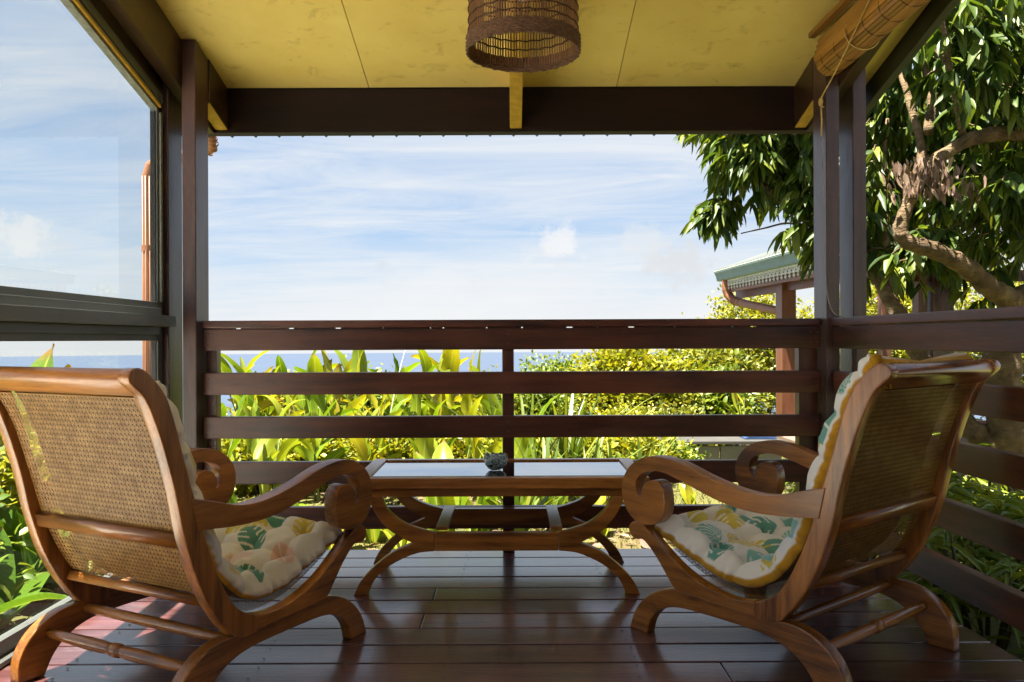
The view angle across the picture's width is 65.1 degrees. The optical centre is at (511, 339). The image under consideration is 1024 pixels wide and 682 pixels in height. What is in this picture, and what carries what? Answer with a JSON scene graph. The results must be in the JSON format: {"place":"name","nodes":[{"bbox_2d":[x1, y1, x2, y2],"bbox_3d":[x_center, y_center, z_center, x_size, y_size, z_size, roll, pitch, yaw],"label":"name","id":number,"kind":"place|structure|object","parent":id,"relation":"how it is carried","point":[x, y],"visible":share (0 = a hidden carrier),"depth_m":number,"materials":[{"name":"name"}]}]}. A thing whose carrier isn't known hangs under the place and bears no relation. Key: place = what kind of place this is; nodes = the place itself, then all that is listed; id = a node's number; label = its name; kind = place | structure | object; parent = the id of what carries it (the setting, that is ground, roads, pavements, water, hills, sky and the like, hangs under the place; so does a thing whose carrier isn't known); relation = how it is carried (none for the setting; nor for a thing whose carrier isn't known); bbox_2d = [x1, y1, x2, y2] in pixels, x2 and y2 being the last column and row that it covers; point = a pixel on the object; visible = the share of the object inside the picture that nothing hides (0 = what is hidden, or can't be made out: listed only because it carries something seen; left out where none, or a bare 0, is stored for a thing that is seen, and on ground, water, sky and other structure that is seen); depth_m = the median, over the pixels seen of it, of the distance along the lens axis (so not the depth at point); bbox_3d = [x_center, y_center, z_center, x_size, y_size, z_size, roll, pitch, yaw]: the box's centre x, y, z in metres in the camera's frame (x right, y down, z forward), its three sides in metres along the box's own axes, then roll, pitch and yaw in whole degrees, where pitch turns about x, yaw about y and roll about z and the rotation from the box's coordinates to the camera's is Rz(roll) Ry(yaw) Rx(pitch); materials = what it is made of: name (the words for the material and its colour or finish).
{"place":"outdoors","nodes":[
{"label":"outdoors","id":0,"kind":"place"},
{"bbox_2d":[0,352,1022,419],"bbox_3d":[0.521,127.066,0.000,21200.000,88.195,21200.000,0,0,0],"label":"sea","id":1,"kind":"structure","parent":0,"point":[263,362],"depth_m":3756.66,"materials":[{"name":"liquid"}]},
{"bbox_2d":[0,457,1023,660],"bbox_3d":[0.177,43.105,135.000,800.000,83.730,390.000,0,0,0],"label":"ground","id":2,"kind":"structure","parent":0,"point":[26,612],"depth_m":4.82,"materials":[{"name":"green plant"}]},
{"bbox_2d":[0,494,52,628],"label":"window shrub","id":3,"kind":"object","parent":2,"relation":"on","point":[28,571],"visible":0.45,"depth_m":3.51,"materials":[{"name":"green plant"}]},
{"bbox_2d":[0,526,67,629],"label":"broad leaved plant","id":4,"kind":"object","parent":2,"relation":"on","point":[24,592],"visible":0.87,"depth_m":3.36,"materials":[{"name":"green plant"}]},
{"bbox_2d":[0,488,69,575],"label":"broad leaved plant","id":5,"kind":"object","parent":2,"relation":"on","point":[11,518],"visible":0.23,"depth_m":3.80,"materials":[{"name":"green plant"}]},
{"bbox_2d":[11,343,70,447],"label":"broad leaved plant","id":6,"kind":"object","parent":2,"relation":"on","point":[45,359],"visible":0.09,"depth_m":5.48,"materials":[{"name":"green plant"}]},
{"bbox_2d":[0,412,92,590],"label":"window shrub","id":7,"kind":"object","parent":2,"relation":"on","point":[7,483],"visible":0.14,"depth_m":4.11,"materials":[{"name":"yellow plant"}]},
{"bbox_2d":[34,439,257,565],"bbox_3d":[-2.402,0.851,5.004,1.624,0.983,1.438,0,0,-43],"label":"window shrub","id":8,"kind":"object","parent":2,"relation":"on","point":[81,548],"depth_m":4.66,"materials":[{"name":"green plant"}]},
{"bbox_2d":[141,136,218,375],"bbox_3d":[-1.750,0.086,4.284,0.452,2.463,0.166,0,0,19],"label":"downpipe","id":9,"kind":"object","parent":2,"relation":"on","point":[146,283],"visible":0.23,"depth_m":4.27,"materials":[{"name":"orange metal"}]},
{"bbox_2d":[161,39,208,469],"bbox_3d":[-1.488,-0.025,3.625,0.181,2.603,0.150,0,0,0],"label":"veranda post","id":10,"kind":"object","parent":2,"relation":"on","point":[185,179],"visible":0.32,"depth_m":3.56,"materials":[{"name":"brown wood"}]},
{"bbox_2d":[221,395,245,460],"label":"broad leaved plant","id":11,"kind":"object","parent":2,"relation":"on","point":[232,454],"visible":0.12,"depth_m":6.41,"materials":[{"name":"green plant"}]},
{"bbox_2d":[231,370,259,415],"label":"broad leaved plant","id":12,"kind":"object","parent":2,"relation":"on","point":[249,401],"visible":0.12,"depth_m":7.47,"materials":[{"name":"green plant"}]},
{"bbox_2d":[221,350,281,415],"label":"broad leaved plant","id":13,"kind":"object","parent":2,"relation":"on","point":[226,367],"visible":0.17,"depth_m":8.11,"materials":[{"name":"green plant"}]},
{"bbox_2d":[227,364,287,415],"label":"broad leaved plant","id":14,"kind":"object","parent":2,"relation":"on","point":[263,404],"visible":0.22,"depth_m":8.11,"materials":[{"name":"green plant"}]},
{"bbox_2d":[226,369,325,415],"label":"leafy shrub","id":15,"kind":"object","parent":2,"relation":"on","point":[283,400],"visible":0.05,"depth_m":9.73,"materials":[{"name":"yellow plant"}]},
{"bbox_2d":[246,399,305,494],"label":"broad leaved plant","id":16,"kind":"object","parent":2,"relation":"on","point":[270,450],"visible":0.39,"depth_m":5.98,"materials":[{"name":"green plant"}]},
{"bbox_2d":[221,406,342,494],"bbox_3d":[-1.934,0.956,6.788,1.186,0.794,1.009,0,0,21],"label":"lime mound","id":17,"kind":"object","parent":2,"relation":"on","point":[294,455],"visible":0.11,"depth_m":6.63,"materials":[{"name":"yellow plant"}]},
{"bbox_2d":[262,395,310,415],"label":"broad leaved plant","id":18,"kind":"object","parent":2,"relation":"on","point":[276,404],"visible":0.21,"depth_m":7.80,"materials":[{"name":"green plant"}]},
{"bbox_2d":[282,395,311,415],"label":"broad leaved plant","id":19,"kind":"object","parent":2,"relation":"on","point":[306,403],"visible":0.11,"depth_m":8.34,"materials":[{"name":"green plant"}]},
{"bbox_2d":[276,350,341,415],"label":"broad leaved plant","id":20,"kind":"object","parent":2,"relation":"on","point":[314,364],"visible":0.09,"depth_m":8.52,"materials":[{"name":"green plant"}]},
{"bbox_2d":[289,399,349,502],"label":"broad leaved plant","id":21,"kind":"object","parent":2,"relation":"on","point":[311,452],"visible":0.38,"depth_m":6.36,"materials":[{"name":"green plant"}]},
{"bbox_2d":[293,366,358,415],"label":"broad leaved plant","id":22,"kind":"object","parent":2,"relation":"on","point":[319,400],"visible":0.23,"depth_m":7.57,"materials":[{"name":"green plant"}]},
{"bbox_2d":[302,402,383,491],"bbox_3d":[-1.514,0.948,7.010,1.250,0.767,1.065,0,0,0],"label":"lime mound","id":23,"kind":"object","parent":2,"relation":"on","point":[346,441],"visible":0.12,"depth_m":6.82,"materials":[{"name":"yellow plant"}]},
{"bbox_2d":[321,350,381,415],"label":"broad leaved plant","id":24,"kind":"object","parent":2,"relation":"on","point":[356,363],"visible":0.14,"depth_m":8.82,"materials":[{"name":"green plant"}]},
{"bbox_2d":[326,394,379,438],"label":"broad leaved plant","id":25,"kind":"object","parent":2,"relation":"on","point":[364,399],"visible":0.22,"depth_m":8.16,"materials":[{"name":"green plant"}]},
{"bbox_2d":[53,487,664,604],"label":"leaf litter","id":26,"kind":"object","parent":2,"relation":"on","point":[643,543],"visible":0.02,"depth_m":5.00,"materials":[{"name":"plant"}]},
{"bbox_2d":[325,354,409,415],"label":"leafy shrub","id":27,"kind":"object","parent":2,"relation":"on","point":[368,404],"visible":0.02,"depth_m":9.51,"materials":[{"name":"green plant"}]},
{"bbox_2d":[349,406,389,460],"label":"broad leaved plant","id":28,"kind":"object","parent":2,"relation":"on","point":[362,447],"visible":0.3,"depth_m":5.88,"materials":[{"name":"green plant"}]},
{"bbox_2d":[312,351,429,441],"bbox_3d":[-1.193,0.642,6.919,0.973,1.328,1.800,0,0,-18],"label":"reed tuft","id":29,"kind":"object","parent":2,"relation":"on","point":[370,398],"visible":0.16,"depth_m":7.07,"materials":[{"name":"green plant"}]},
{"bbox_2d":[366,529,385,543],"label":"broad leaved plant","id":30,"kind":"object","parent":2,"relation":"on","point":[375,535],"visible":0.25,"depth_m":5.11,"materials":[{"name":"green plant"}]},
{"bbox_2d":[354,398,409,460],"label":"broad leaved plant","id":31,"kind":"object","parent":2,"relation":"on","point":[395,411],"visible":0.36,"depth_m":6.46,"materials":[{"name":"green plant"}]},
{"bbox_2d":[367,370,411,415],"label":"broad leaved plant","id":32,"kind":"object","parent":2,"relation":"on","point":[397,398],"visible":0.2,"depth_m":7.97,"materials":[{"name":"green plant"}]},
{"bbox_2d":[378,366,409,415],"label":"broad leaved plant","id":33,"kind":"object","parent":2,"relation":"on","point":[391,397],"visible":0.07,"depth_m":8.32,"materials":[{"name":"green plant"}]},
{"bbox_2d":[368,353,420,413],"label":"broad leaved plant","id":34,"kind":"object","parent":2,"relation":"on","point":[409,368],"visible":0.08,"depth_m":9.04,"materials":[{"name":"green plant"}]},
{"bbox_2d":[334,412,460,484],"bbox_3d":[-0.938,0.961,6.798,1.322,0.709,1.018,0,0,0],"label":"lime mound","id":35,"kind":"object","parent":2,"relation":"on","point":[395,445],"visible":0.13,"depth_m":6.63,"materials":[{"name":"yellow plant"}]},
{"bbox_2d":[380,529,429,549],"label":"broad leaved plant","id":36,"kind":"object","parent":2,"relation":"on","point":[389,534],"visible":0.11,"depth_m":4.75,"materials":[{"name":"green plant"}]},
{"bbox_2d":[391,362,440,415],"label":"broad leaved plant","id":37,"kind":"object","parent":2,"relation":"on","point":[418,408],"visible":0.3,"depth_m":7.49,"materials":[{"name":"green plant"}]},
{"bbox_2d":[408,399,456,458],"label":"broad leaved plant","id":38,"kind":"object","parent":2,"relation":"on","point":[424,447],"visible":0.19,"depth_m":5.75,"materials":[{"name":"green plant"}]},
{"bbox_2d":[407,369,461,415],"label":"broad leaved plant","id":39,"kind":"object","parent":2,"relation":"on","point":[430,412],"visible":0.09,"depth_m":8.18,"materials":[{"name":"green plant"}]},
{"bbox_2d":[411,350,469,414],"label":"broad leaved plant","id":40,"kind":"object","parent":2,"relation":"on","point":[450,361],"visible":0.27,"depth_m":8.28,"materials":[{"name":"green plant"}]},
{"bbox_2d":[396,402,487,458],"bbox_3d":[-0.514,0.924,6.878,1.173,0.759,1.018,0,0,0],"label":"lime mound","id":41,"kind":"object","parent":2,"relation":"on","point":[457,443],"visible":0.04,"depth_m":6.72,"materials":[{"name":"yellow plant"}]},
{"bbox_2d":[421,350,475,414],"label":"broad leaved plant","id":42,"kind":"object","parent":2,"relation":"on","point":[466,400],"visible":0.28,"depth_m":7.73,"materials":[{"name":"green plant"}]},
{"bbox_2d":[415,440,502,531],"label":"broad leaved plant","id":43,"kind":"object","parent":2,"relation":"on","point":[443,450],"visible":0.15,"depth_m":4.86,"materials":[{"name":"green plant"}]},
{"bbox_2d":[458,350,496,414],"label":"broad leaved plant","id":44,"kind":"object","parent":2,"relation":"on","point":[481,409],"visible":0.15,"depth_m":7.96,"materials":[{"name":"green plant"}]},
{"bbox_2d":[457,395,501,501],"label":"broad leaved plant","id":45,"kind":"object","parent":2,"relation":"on","point":[473,445],"visible":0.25,"depth_m":6.18,"materials":[{"name":"green plant"}]},
{"bbox_2d":[459,496,499,530],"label":"broad leaved plant","id":46,"kind":"object","parent":2,"relation":"on","point":[481,501],"visible":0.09,"depth_m":5.31,"materials":[{"name":"green plant"}]},
{"bbox_2d":[422,365,546,414],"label":"leafy shrub","id":47,"kind":"object","parent":2,"relation":"on","point":[477,396],"visible":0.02,"depth_m":9.43,"materials":[{"name":"green plant"}]},
{"bbox_2d":[470,365,516,414],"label":"broad leaved plant","id":48,"kind":"object","parent":2,"relation":"on","point":[485,404],"visible":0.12,"depth_m":7.48,"materials":[{"name":"green plant"}]},
{"bbox_2d":[453,408,559,458],"bbox_3d":[-0.037,0.961,6.829,1.119,0.740,1.064,0,0,25],"label":"lime mound","id":49,"kind":"object","parent":2,"relation":"on","point":[492,440],"visible":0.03,"depth_m":6.70,"materials":[{"name":"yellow plant"}]},
{"bbox_2d":[485,499,528,530],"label":"broad leaved plant","id":50,"kind":"object","parent":2,"relation":"on","point":[492,502],"visible":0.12,"depth_m":4.85,"materials":[{"name":"green plant"}]},
{"bbox_2d":[434,394,586,497],"bbox_3d":[0.102,0.747,6.348,1.263,1.099,1.337,0,0,-20],"label":"strap leaved plant","id":51,"kind":"object","parent":2,"relation":"on","point":[528,452],"visible":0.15,"depth_m":6.52,"materials":[{"name":"green plant"}]},
{"bbox_2d":[0,549,1023,681],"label":"deck","id":52,"kind":"structure","parent":2,"relation":"on","point":[498,616],"depth_m":2.60,"materials":[{"name":"brown wood"}]},
{"bbox_2d":[0,0,175,667],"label":"window wall","id":53,"kind":"structure","parent":52,"relation":"on","point":[27,314],"depth_m":3.06,"materials":[{"name":"glass"}]},
{"bbox_2d":[0,366,371,681],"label":"plantation chair","id":54,"kind":"object","parent":52,"relation":"on","point":[346,509],"visible":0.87,"depth_m":2.21,"materials":[{"name":"brown wood"}]},
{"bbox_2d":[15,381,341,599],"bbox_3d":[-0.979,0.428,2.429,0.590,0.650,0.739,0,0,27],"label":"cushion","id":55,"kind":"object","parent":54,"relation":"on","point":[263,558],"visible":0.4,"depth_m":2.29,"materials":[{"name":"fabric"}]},
{"bbox_2d":[354,458,649,594],"bbox_3d":[-0.041,0.747,3.285,1.125,0.446,0.504,0,0,0],"label":"coffee table","id":56,"kind":"object","parent":52,"relation":"on","point":[407,482],"visible":0.94,"depth_m":3.05,"materials":[{"name":"brown wood"}]},
{"bbox_2d":[484,452,507,469],"bbox_3d":[-0.069,0.494,3.263,0.094,0.071,0.094,0,0,38],"label":"ashtray","id":57,"kind":"object","parent":56,"relation":"on","point":[494,461],"visible":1,"depth_m":3.23,"materials":[{"name":"grey stone"}]},
{"bbox_2d":[202,318,820,552],"bbox_3d":[0.000,0.535,3.657,2.780,1.249,0.118,0,0,0],"label":"front railing","id":58,"kind":"object","parent":52,"relation":"on","point":[801,336],"visible":0.59,"depth_m":3.61,"materials":[{"name":"wood"}]},
{"bbox_2d":[622,359,1000,681],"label":"plantation chair","id":59,"kind":"object","parent":52,"relation":"on","point":[760,487],"visible":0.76,"depth_m":2.38,"materials":[{"name":"brown wood"}]},
{"bbox_2d":[654,351,973,587],"bbox_3d":[0.937,0.392,2.532,0.610,0.709,0.807,0,0,-38],"label":"cushion","id":60,"kind":"object","parent":59,"relation":"on","point":[738,546],"visible":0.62,"depth_m":2.44,"materials":[{"name":"fabric"}]},
{"bbox_2d":[831,306,1023,631],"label":"side railing","id":61,"kind":"object","parent":52,"relation":"attached to","point":[1000,330],"visible":0.53,"depth_m":2.55,"materials":[{"name":"brown wood"}]},
{"bbox_2d":[478,448,567,530],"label":"strap leaved plant","id":62,"kind":"object","parent":2,"relation":"on","point":[530,500],"visible":0.14,"depth_m":5.02,"materials":[{"name":"green plant"}]},
{"bbox_2d":[500,394,558,496],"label":"broad leaved plant","id":63,"kind":"object","parent":2,"relation":"on","point":[523,443],"visible":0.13,"depth_m":5.92,"materials":[{"name":"green plant"}]},
{"bbox_2d":[483,437,590,504],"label":"strap leaved plant","id":64,"kind":"object","parent":2,"relation":"on","point":[546,454],"visible":0.14,"depth_m":5.57,"materials":[{"name":"green plant"}]},
{"bbox_2d":[499,363,587,414],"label":"leafy shrub","id":65,"kind":"object","parent":2,"relation":"on","point":[544,399],"visible":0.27,"depth_m":9.56,"materials":[{"name":"green plant"}]},
{"bbox_2d":[518,349,590,413],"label":"bush","id":66,"kind":"object","parent":2,"relation":"on","point":[564,365],"visible":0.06,"depth_m":12.54,"materials":[{"name":"green plant"}]},
{"bbox_2d":[546,496,567,530],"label":"broad leaved plant","id":67,"kind":"object","parent":2,"relation":"on","point":[560,501],"visible":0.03,"depth_m":5.33,"materials":[{"name":"green plant"}]},
{"bbox_2d":[490,394,653,457],"bbox_3d":[0.539,0.783,6.510,1.025,1.045,1.703,0,0,24],"label":"strap leaved plant","id":68,"kind":"object","parent":2,"relation":"on","point":[564,441],"visible":0.31,"depth_m":6.43,"materials":[{"name":"green plant"}]},
{"bbox_2d":[536,409,631,457],"bbox_3d":[0.524,0.985,7.206,1.152,0.739,1.045,0,0,44],"label":"lime mound","id":69,"kind":"object","parent":2,"relation":"on","point":[592,439],"visible":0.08,"depth_m":7.06,"materials":[{"name":"yellow plant"}]},
{"bbox_2d":[528,437,657,498],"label":"strap leaved plant","id":70,"kind":"object","parent":2,"relation":"on","point":[597,454],"visible":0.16,"depth_m":6.07,"materials":[{"name":"green plant"}]},
{"bbox_2d":[581,496,608,539],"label":"broad leaved plant","id":71,"kind":"object","parent":2,"relation":"on","point":[601,500],"visible":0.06,"depth_m":5.07,"materials":[{"name":"green plant"}]},
{"bbox_2d":[552,437,653,500],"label":"strap leaved plant","id":72,"kind":"object","parent":2,"relation":"on","point":[609,450],"visible":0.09,"depth_m":6.15,"materials":[{"name":"green plant"}]},
{"bbox_2d":[594,393,661,444],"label":"bush","id":73,"kind":"object","parent":2,"relation":"on","point":[633,412],"visible":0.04,"depth_m":8.28,"materials":[{"name":"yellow plant"}]},
{"bbox_2d":[549,349,710,440],"bbox_3d":[1.569,0.742,10.979,2.082,1.959,2.030,0,0,-21],"label":"round bush","id":74,"kind":"object","parent":2,"relation":"on","point":[623,360],"visible":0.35,"depth_m":10.65,"materials":[{"name":"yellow plant"}]},
{"bbox_2d":[581,407,693,459],"bbox_3d":[1.043,0.987,7.222,1.263,0.745,0.996,0,0,0],"label":"lime mound","id":75,"kind":"object","parent":2,"relation":"on","point":[625,447],"visible":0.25,"depth_m":7.07,"materials":[{"name":"yellow plant"}]},
{"bbox_2d":[604,437,675,459],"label":"strap leaved plant","id":76,"kind":"object","parent":2,"relation":"on","point":[650,453],"visible":0.16,"depth_m":6.67,"materials":[{"name":"green plant"}]},
{"bbox_2d":[646,437,710,458],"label":"dark shrub","id":77,"kind":"object","parent":2,"relation":"on","point":[686,447],"visible":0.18,"depth_m":7.45,"materials":[{"name":"green plant"}]},
{"bbox_2d":[635,393,730,446],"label":"leafy shrub","id":78,"kind":"object","parent":2,"relation":"on","point":[684,410],"visible":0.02,"depth_m":9.56,"materials":[{"name":"green plant"}]},
{"bbox_2d":[677,483,696,503],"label":"broad leaved plant","id":79,"kind":"object","parent":2,"relation":"on","point":[688,495],"visible":0.66,"depth_m":6.05,"materials":[{"name":"green plant"}]},
{"bbox_2d":[657,437,781,458],"bbox_3d":[2.055,1.154,8.135,1.180,0.335,0.730,0,0,0],"label":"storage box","id":80,"kind":"object","parent":2,"relation":"on","point":[731,447],"visible":0.12,"depth_m":7.80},
{"bbox_2d":[678,349,770,445],"bbox_3d":[2.801,1.028,11.524,1.972,1.809,1.880,0,0,0],"label":"leafy shrub","id":81,"kind":"object","parent":2,"relation":"on","point":[715,402],"visible":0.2,"depth_m":11.28,"materials":[{"name":"green plant"}]},
{"bbox_2d":[720,393,752,413],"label":"broad leaved plant","id":82,"kind":"object","parent":2,"relation":"on","point":[738,408],"visible":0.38,"depth_m":9.61,"materials":[{"name":"green plant"}]},
{"bbox_2d":[681,282,813,413],"bbox_3d":[4.920,0.578,16.566,3.194,4.065,2.951,0,0,0],"label":"garden tree","id":83,"kind":"object","parent":2,"relation":"on","point":[726,311],"visible":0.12,"depth_m":16.21,"materials":[{"name":"yellow plant"}]},
{"bbox_2d":[813,55,866,559],"bbox_3d":[1.482,-0.038,3.625,0.178,2.603,0.150,0,0,0],"label":"veranda post","id":84,"kind":"object","parent":2,"relation":"on","point":[844,149],"visible":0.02,"depth_m":3.55,"materials":[{"name":"brown wood"}]},
{"bbox_2d":[673,0,1023,559],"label":"mango tree","id":85,"kind":"object","parent":2,"relation":"on","point":[949,158],"visible":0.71,"depth_m":4.89,"materials":[{"name":"green plant"}]},
{"bbox_2d":[714,209,1023,491],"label":"garden pavilion","id":86,"kind":"structure","parent":2,"relation":"on","point":[769,272],"depth_m":9.00,"materials":[{"name":"metal"}]},
{"bbox_2d":[796,281,980,359],"bbox_3d":[7.561,0.381,16.000,4.348,4.276,2.840,0,0,0],"label":"hedge tree","id":87,"kind":"object","parent":2,"relation":"on","point":[872,309],"visible":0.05,"depth_m":15.54,"materials":[{"name":"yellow plant"}]},
{"bbox_2d":[892,433,1012,531],"bbox_3d":[2.341,0.932,4.523,0.903,0.793,0.962,0,0,0],"label":"spiky shrub","id":88,"kind":"object","parent":2,"relation":"on","point":[982,481],"visible":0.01,"depth_m":4.29,"materials":[{"name":"green plant"}]},
{"bbox_2d":[895,487,1023,650],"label":"spiky shrub","id":89,"kind":"object","parent":2,"relation":"on","point":[1004,569],"visible":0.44,"depth_m":3.10,"materials":[{"name":"green plant"}]},
{"bbox_2d":[896,463,1023,611],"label":"spiky shrub","id":90,"kind":"object","parent":2,"relation":"on","point":[954,480],"visible":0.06,"depth_m":3.51,"materials":[{"name":"green plant"}]},
{"bbox_2d":[946,477,1022,505],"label":"spiky shrub","id":91,"kind":"object","parent":2,"relation":"on","point":[990,494],"visible":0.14,"depth_m":3.87,"materials":[{"name":"green plant"}]},
{"bbox_2d":[954,255,1023,419],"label":"hedge tree","id":92,"kind":"object","parent":2,"relation":"on","point":[976,297],"visible":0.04,"depth_m":16.23,"materials":[{"name":"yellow plant"}]},
{"bbox_3d":[0.059,-0.428,0.155,3.362,3.196,2.790,0,0,0],"label":"house wall","id":93,"kind":"object","parent":2,"relation":"on","visible":0},
{"bbox_2d":[102,0,960,137],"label":"veranda roof","id":94,"kind":"structure","parent":93,"relation":"on","point":[325,68],"depth_m":3.75,"materials":[{"name":"yellow wood"}]},
{"bbox_2d":[465,0,580,72],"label":"pendant lamp","id":95,"kind":"object","parent":94,"relation":"hanging from","point":[482,27],"visible":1,"depth_m":2.52,"materials":[{"name":"brown wicker"}]},
{"bbox_2d":[808,0,928,75],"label":"bamboo blind","id":96,"kind":"object","parent":94,"relation":"attached to","point":[880,20],"visible":0.94,"depth_m":3.16,"materials":[{"name":"brown wood"}]},
{"bbox_2d":[818,0,869,316],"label":"pull cord","id":97,"kind":"object","parent":96,"relation":"hanging from","point":[820,102],"visible":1,"depth_m":3.53,"materials":[{"name":"yellow fabric"}]},
{"bbox_2d":[0,0,1023,356],"label":"sky","id":98,"kind":"structure","parent":0,"point":[432,227],"materials":[{"name":"blue"}]},
{"bbox_2d":[655,311,775,413],"bbox_3d":[3.722,0.932,15.101,2.899,2.941,2.894,0,0,0],"label":"round bush","id":99,"kind":"object","parent":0,"point":[713,358],"visible":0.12,"depth_m":14.65,"materials":[{"name":"green plant"}]},
{"bbox_2d":[741,436,776,438],"bbox_3d":[2.457,0.961,8.100,0.327,0.044,0.420,0,0,0],"label":"folded tarp","id":100,"kind":"object","parent":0,"point":[772,437],"visible":0.17,"depth_m":7.89,"materials":[{"name":"blue plastic"}]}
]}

